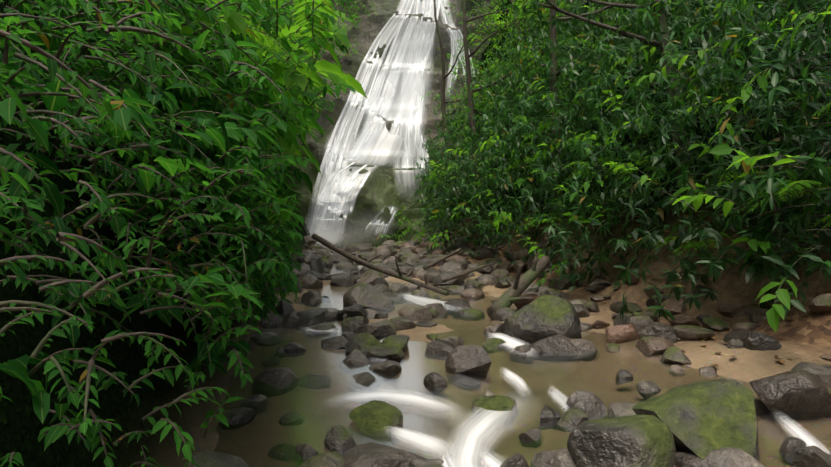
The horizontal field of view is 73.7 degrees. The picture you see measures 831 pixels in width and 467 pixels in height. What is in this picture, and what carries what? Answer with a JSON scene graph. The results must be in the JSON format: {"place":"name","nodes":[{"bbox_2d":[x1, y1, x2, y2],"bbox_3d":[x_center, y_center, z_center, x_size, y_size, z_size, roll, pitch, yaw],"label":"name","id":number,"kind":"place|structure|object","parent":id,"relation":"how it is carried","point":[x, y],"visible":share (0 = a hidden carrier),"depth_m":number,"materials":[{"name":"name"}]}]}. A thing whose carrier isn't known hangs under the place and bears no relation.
{"place":"outdoors","nodes":[
{"label":"outdoors","id":0,"kind":"place"},
{"bbox_2d":[273,0,504,247],"bbox_3d":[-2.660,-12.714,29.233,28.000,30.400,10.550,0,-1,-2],"label":"cliff face","id":1,"kind":"object","parent":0,"point":[378,191],"depth_m":26.61},
{"bbox_2d":[306,0,474,244],"bbox_3d":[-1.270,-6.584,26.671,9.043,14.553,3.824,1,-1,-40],"label":"waterfall","id":2,"kind":"structure","parent":1,"relation":"on","point":[378,142],"depth_m":26.53,"materials":[{"name":"liquid"}]},
{"bbox_2d":[305,0,476,248],"bbox_3d":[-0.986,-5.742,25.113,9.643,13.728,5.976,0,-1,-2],"label":"waterfall spray","id":3,"kind":"object","parent":2,"relation":"on","point":[425,31],"visible":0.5,"depth_m":26.67,"materials":[{"name":"white liquid"}]},
{"bbox_2d":[278,0,514,246],"bbox_3d":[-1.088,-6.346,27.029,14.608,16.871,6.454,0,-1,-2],"label":"cliff foliage","id":4,"kind":"object","parent":1,"relation":"on","point":[455,73],"depth_m":28.04,"materials":[{"name":"green plant"}]},
{"bbox_2d":[0,0,830,466],"bbox_3d":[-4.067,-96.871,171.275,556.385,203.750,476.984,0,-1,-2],"label":"terrain","id":5,"kind":"structure","parent":0,"point":[804,336],"depth_m":4.57,"materials":[{"name":"brown soil"}]},
{"bbox_2d":[0,0,361,466],"bbox_3d":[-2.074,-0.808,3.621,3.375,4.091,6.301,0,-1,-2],"label":"bank foliage","id":6,"kind":"object","parent":5,"relation":"on","point":[224,133],"visible":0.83,"depth_m":2.34,"materials":[{"name":"green plant"}]},
{"bbox_2d":[207,0,353,280],"bbox_3d":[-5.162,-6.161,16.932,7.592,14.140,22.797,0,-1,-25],"label":"bank foliage","id":7,"kind":"object","parent":5,"relation":"on","point":[299,249],"visible":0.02,"depth_m":7.55,"materials":[{"name":"green plant"}]},
{"bbox_2d":[262,0,321,61],"bbox_3d":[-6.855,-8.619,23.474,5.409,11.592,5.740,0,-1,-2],"label":"tree","id":8,"kind":"object","parent":5,"relation":"on","point":[300,37],"depth_m":25.05,"materials":[{"name":"green plant"}]},
{"bbox_2d":[0,0,830,466],"bbox_3d":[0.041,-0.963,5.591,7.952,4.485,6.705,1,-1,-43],"label":"foliage stems","id":9,"kind":"object","parent":5,"relation":"on","point":[62,238],"visible":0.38,"depth_m":2.14,"materials":[{"name":"brown plant"}]},
{"bbox_2d":[311,233,549,315],"bbox_3d":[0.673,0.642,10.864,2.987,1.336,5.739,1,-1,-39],"label":"fallen branches","id":10,"kind":"object","parent":5,"relation":"on","point":[510,296],"visible":1,"depth_m":9.48,"materials":[{"name":"brown wood"}]},
{"bbox_2d":[104,320,790,444],"bbox_3d":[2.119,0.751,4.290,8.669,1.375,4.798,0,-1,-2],"label":"fallen leaves","id":11,"kind":"object","parent":5,"relation":"on","point":[227,404],"visible":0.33,"depth_m":4.56,"materials":[{"name":"brown plant"}]},
{"bbox_2d":[433,0,516,232],"bbox_3d":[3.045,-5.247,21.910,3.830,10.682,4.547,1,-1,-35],"label":"tree","id":12,"kind":"object","parent":5,"relation":"on","point":[443,103],"visible":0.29,"depth_m":22.07,"materials":[{"name":"brown plant"}]},
{"bbox_2d":[150,0,830,332],"bbox_3d":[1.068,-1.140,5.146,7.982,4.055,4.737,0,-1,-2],"label":"young ferns","id":13,"kind":"object","parent":5,"relation":"on","point":[236,22],"visible":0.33,"depth_m":5.10,"materials":[{"name":"green plant"}]},
{"bbox_2d":[188,232,830,466],"bbox_3d":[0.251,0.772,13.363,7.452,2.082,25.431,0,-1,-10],"label":"boulders","id":14,"kind":"object","parent":5,"relation":"on","point":[709,423],"visible":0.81,"depth_m":5.41,"materials":[{"name":"grey stone"}]},
{"bbox_2d":[447,0,580,246],"bbox_3d":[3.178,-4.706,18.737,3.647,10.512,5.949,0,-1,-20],"label":"tree","id":15,"kind":"object","parent":5,"relation":"on","point":[471,94],"visible":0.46,"depth_m":18.06,"materials":[{"name":"green plant"}]},
{"bbox_2d":[243,0,830,284],"bbox_3d":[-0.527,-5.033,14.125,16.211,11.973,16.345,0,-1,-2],"label":"shrubs","id":16,"kind":"object","parent":5,"relation":"on","point":[508,216],"visible":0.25,"depth_m":10.24,"materials":[{"name":"green plant"}]},
{"bbox_2d":[247,187,830,341],"bbox_3d":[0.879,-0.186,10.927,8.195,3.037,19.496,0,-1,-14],"label":"fallen leaves","id":17,"kind":"object","parent":5,"relation":"on","point":[715,338],"visible":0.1,"depth_m":8.61,"materials":[{"name":"brown plant"}]},
{"bbox_2d":[510,0,571,139],"bbox_3d":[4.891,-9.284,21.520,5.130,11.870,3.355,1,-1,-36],"label":"tree","id":18,"kind":"object","parent":5,"relation":"on","point":[517,23],"visible":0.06,"depth_m":21.04,"materials":[{"name":"brown plant"}]},
{"bbox_2d":[560,0,602,120],"bbox_3d":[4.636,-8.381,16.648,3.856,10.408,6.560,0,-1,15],"label":"tree","id":19,"kind":"object","parent":5,"relation":"on","point":[589,33],"visible":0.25,"depth_m":16.47,"materials":[{"name":"brown plant"}]},
{"bbox_2d":[490,0,698,226],"bbox_3d":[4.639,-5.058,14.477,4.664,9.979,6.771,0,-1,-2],"label":"tree","id":20,"kind":"object","parent":5,"relation":"on","point":[553,32],"visible":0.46,"depth_m":13.93,"materials":[{"name":"green plant"}]},
{"bbox_2d":[497,0,734,203],"bbox_3d":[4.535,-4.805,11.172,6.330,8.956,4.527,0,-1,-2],"label":"tree","id":21,"kind":"object","parent":5,"relation":"on","point":[662,23],"visible":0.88,"depth_m":9.82,"materials":[{"name":"green plant"}]},
{"bbox_2d":[413,0,830,308],"bbox_3d":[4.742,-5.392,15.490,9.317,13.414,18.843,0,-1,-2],"label":"bank foliage","id":22,"kind":"object","parent":5,"relation":"on","point":[581,81],"visible":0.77,"depth_m":10.30,"materials":[{"name":"green plant"}]},
{"bbox_2d":[608,0,830,320],"bbox_3d":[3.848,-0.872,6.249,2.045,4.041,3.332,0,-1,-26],"label":"bank foliage","id":23,"kind":"object","parent":5,"relation":"on","point":[822,174],"visible":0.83,"depth_m":6.12,"materials":[{"name":"green plant"}]},
{"bbox_2d":[213,257,830,466],"bbox_3d":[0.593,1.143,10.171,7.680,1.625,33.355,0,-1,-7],"label":"water stream","id":24,"kind":"structure","parent":0,"point":[280,424],"depth_m":4.68,"materials":[{"name":"brown liquid"}]},
{"bbox_2d":[301,253,830,466],"bbox_3d":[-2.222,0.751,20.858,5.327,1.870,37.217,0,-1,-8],"label":"white water","id":25,"kind":"structure","parent":24,"relation":"on","point":[468,446],"depth_m":3.77,"materials":[{"name":"liquid"}]}
]}

